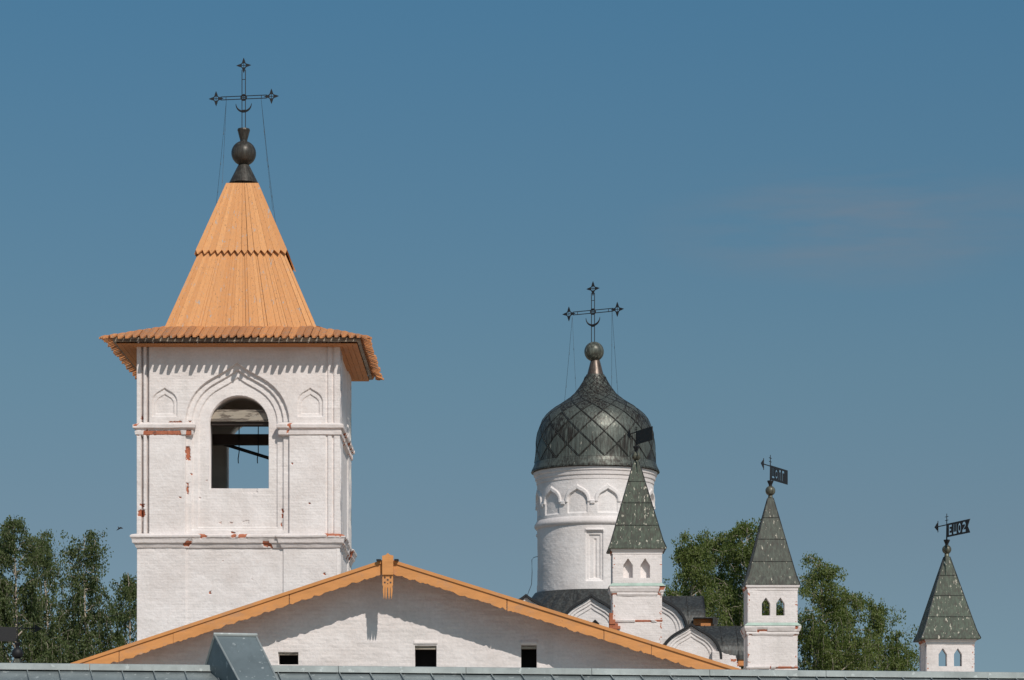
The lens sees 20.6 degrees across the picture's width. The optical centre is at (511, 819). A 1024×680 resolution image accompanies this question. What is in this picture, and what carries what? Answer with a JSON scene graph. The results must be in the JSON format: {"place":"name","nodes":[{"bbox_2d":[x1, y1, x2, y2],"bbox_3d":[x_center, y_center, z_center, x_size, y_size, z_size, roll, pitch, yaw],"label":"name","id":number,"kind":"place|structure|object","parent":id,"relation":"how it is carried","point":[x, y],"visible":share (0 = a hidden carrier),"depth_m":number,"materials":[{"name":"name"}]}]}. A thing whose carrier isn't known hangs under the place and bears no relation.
{"place":"outdoors","nodes":[
{"label":"outdoors","id":0,"kind":"place"},
{"bbox_2d":[99,58,383,640],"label":"bell tower","id":1,"kind":"structure","parent":0,"point":[240,339],"depth_m":85.06,"materials":[{"name":"brick"}]},
{"bbox_2d":[238,427,239,462],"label":"bell rope","id":2,"kind":"object","parent":1,"relation":"hanging from","point":[239,446],"visible":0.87,"depth_m":87.84,"materials":[{"name":"black fabric"}]},
{"bbox_2d":[257,427,258,462],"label":"bell rope","id":3,"kind":"object","parent":1,"relation":"hanging from","point":[258,444],"visible":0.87,"depth_m":87.84,"materials":[{"name":"black fabric"}]},
{"bbox_2d":[72,553,741,669],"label":"gabled building","id":4,"kind":"structure","parent":0,"point":[386,610],"depth_m":62.00,"materials":[{"name":"paint"}]},
{"bbox_2d":[279,653,297,664],"bbox_3d":[-4.926,-3.557,62.350,0.482,0.308,0.600,0,0,0],"label":"window","id":5,"kind":"structure","parent":4,"relation":"in","point":[285,658],"depth_m":62.59,"materials":[{"name":"black glass"}]},
{"bbox_2d":[415,646,435,666],"bbox_3d":[-1.902,-3.547,62.350,0.523,0.615,0.600,0,0,0],"label":"window","id":6,"kind":"structure","parent":4,"relation":"in","point":[425,655],"depth_m":62.59,"materials":[{"name":"black glass"}]},
{"bbox_2d":[521,646,536,667],"bbox_3d":[0.369,-3.552,62.350,0.390,0.625,0.600,0,0,0],"label":"window","id":7,"kind":"structure","parent":4,"relation":"in","point":[528,653],"depth_m":62.59,"materials":[{"name":"black glass"}]},
{"bbox_2d":[0,632,1023,679],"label":"metal roofed building","id":8,"kind":"structure","parent":0,"point":[236,656],"depth_m":45.77,"materials":[{"name":"metal"}]},
{"bbox_2d":[0,0,1023,671],"label":"sky","id":9,"kind":"structure","parent":0,"point":[804,219],"materials":[{"name":"blue"}]},
{"bbox_2d":[519,282,743,668],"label":"church","id":10,"kind":"structure","parent":0,"point":[583,461],"depth_m":109.83,"materials":[{"name":"brick"}]},
{"label":"ground","id":11,"kind":"structure","parent":0,"visible":0},
{"bbox_2d":[0,547,19,660],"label":"birch tree","id":12,"kind":"object","parent":11,"relation":"on","point":[12,591],"visible":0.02,"depth_m":115.55,"materials":[{"name":"green plant"}]},
{"bbox_2d":[0,617,41,662],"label":"corner turret","id":13,"kind":"object","parent":11,"relation":"on","point":[9,634],"visible":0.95,"depth_m":92.73,"materials":[{"name":"grey metal"}]},
{"bbox_2d":[0,515,81,662],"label":"birch tree","id":14,"kind":"object","parent":11,"relation":"on","point":[45,649],"visible":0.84,"depth_m":111.61,"materials":[{"name":"green plant"}]},
{"bbox_2d":[4,529,83,661],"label":"birch tree","id":15,"kind":"object","parent":11,"relation":"on","point":[47,606],"visible":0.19,"depth_m":118.06,"materials":[{"name":"green plant"}]},
{"bbox_2d":[47,528,135,662],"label":"birch tree","id":16,"kind":"object","parent":11,"relation":"on","point":[86,644],"visible":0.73,"depth_m":113.69,"materials":[{"name":"green plant"}]},
{"bbox_2d":[100,572,136,647],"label":"birch tree","id":17,"kind":"object","parent":11,"relation":"on","point":[127,591],"visible":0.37,"depth_m":116.67,"materials":[{"name":"green plant"}]},
{"bbox_2d":[606,426,666,643],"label":"corner turret","id":18,"kind":"object","parent":11,"relation":"on","point":[637,547],"visible":0.67,"depth_m":97.00,"materials":[{"name":"green metal"}]},
{"bbox_2d":[623,559,648,577],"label":"blind window","id":19,"kind":"structure","parent":18,"relation":"in","point":[627,567],"depth_m":97.26,"materials":[{"name":"paint"}]},
{"bbox_2d":[663,529,741,668],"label":"birch tree","id":20,"kind":"object","parent":11,"relation":"on","point":[692,567],"visible":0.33,"depth_m":121.44,"materials":[{"name":"green plant"}]},
{"bbox_2d":[663,528,742,667],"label":"birch tree","id":21,"kind":"object","parent":11,"relation":"on","point":[720,541],"visible":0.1,"depth_m":126.72,"materials":[{"name":"green plant"}]},
{"bbox_2d":[701,517,803,669],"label":"birch tree","id":22,"kind":"object","parent":11,"relation":"on","point":[736,557],"visible":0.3,"depth_m":124.00,"materials":[{"name":"green plant"}]},
{"bbox_2d":[740,455,801,669],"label":"corner turret","id":23,"kind":"object","parent":11,"relation":"on","point":[771,639],"visible":0.9,"depth_m":97.01,"materials":[{"name":"grey metal"}]},
{"bbox_2d":[776,551,890,670],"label":"birch tree","id":24,"kind":"object","parent":11,"relation":"on","point":[816,640],"visible":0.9,"depth_m":121.40,"materials":[{"name":"green plant"}]},
{"bbox_2d":[801,590,883,670],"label":"birch tree","id":25,"kind":"object","parent":11,"relation":"on","point":[856,605],"visible":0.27,"depth_m":123.86,"materials":[{"name":"green plant"}]},
{"bbox_2d":[858,592,919,670],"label":"birch tree","id":26,"kind":"object","parent":11,"relation":"on","point":[898,662],"visible":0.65,"depth_m":125.75,"materials":[{"name":"green plant"}]},
{"bbox_2d":[913,514,980,671],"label":"corner turret","id":27,"kind":"object","parent":11,"relation":"on","point":[947,627],"visible":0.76,"depth_m":97.04,"materials":[{"name":"green metal"}]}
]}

